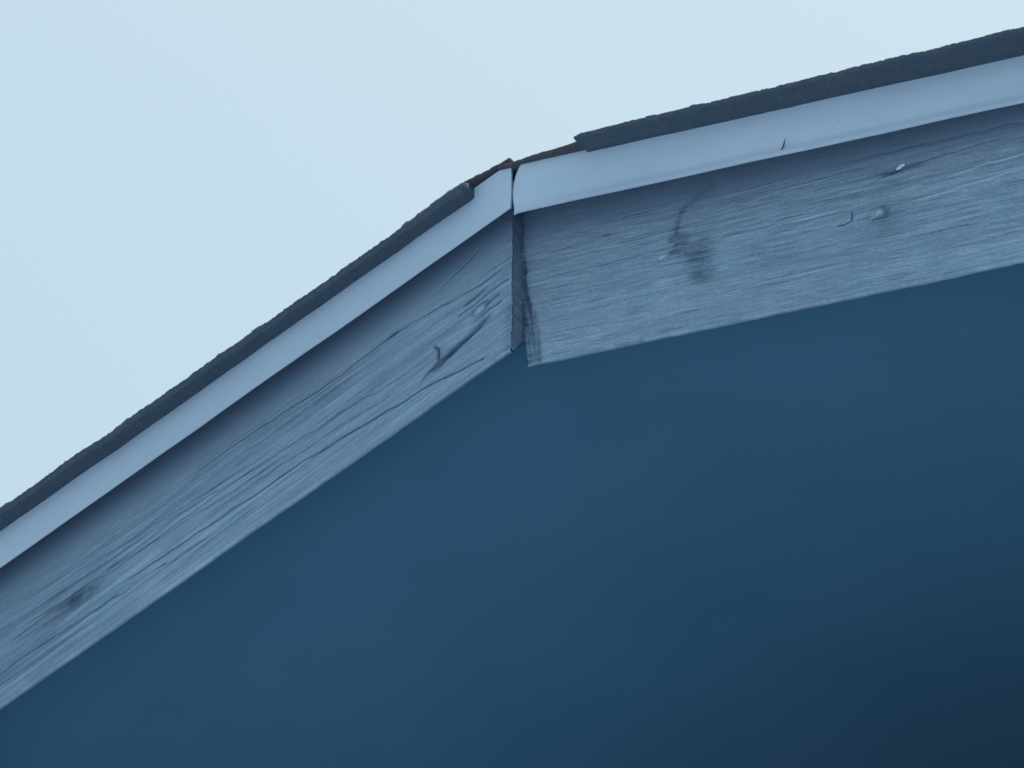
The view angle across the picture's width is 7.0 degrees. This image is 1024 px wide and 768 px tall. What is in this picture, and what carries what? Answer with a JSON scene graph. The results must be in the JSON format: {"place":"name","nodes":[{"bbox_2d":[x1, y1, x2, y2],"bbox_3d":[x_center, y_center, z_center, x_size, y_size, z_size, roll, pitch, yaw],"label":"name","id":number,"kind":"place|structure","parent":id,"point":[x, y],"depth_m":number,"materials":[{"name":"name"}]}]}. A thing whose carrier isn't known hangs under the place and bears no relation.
{"place":"outdoors","nodes":[
{"label":"outdoors","id":0,"kind":"place"},
{"bbox_2d":[0,27,1023,767],"bbox_3d":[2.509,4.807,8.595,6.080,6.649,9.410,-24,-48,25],"label":"house","id":1,"kind":"structure","parent":0,"point":[690,437],"depth_m":8.07,"materials":[{"name":"blue"}]},
{"bbox_2d":[0,0,1023,506],"label":"sky","id":2,"kind":"structure","parent":0,"point":[176,175],"materials":[{"name":"blue"}]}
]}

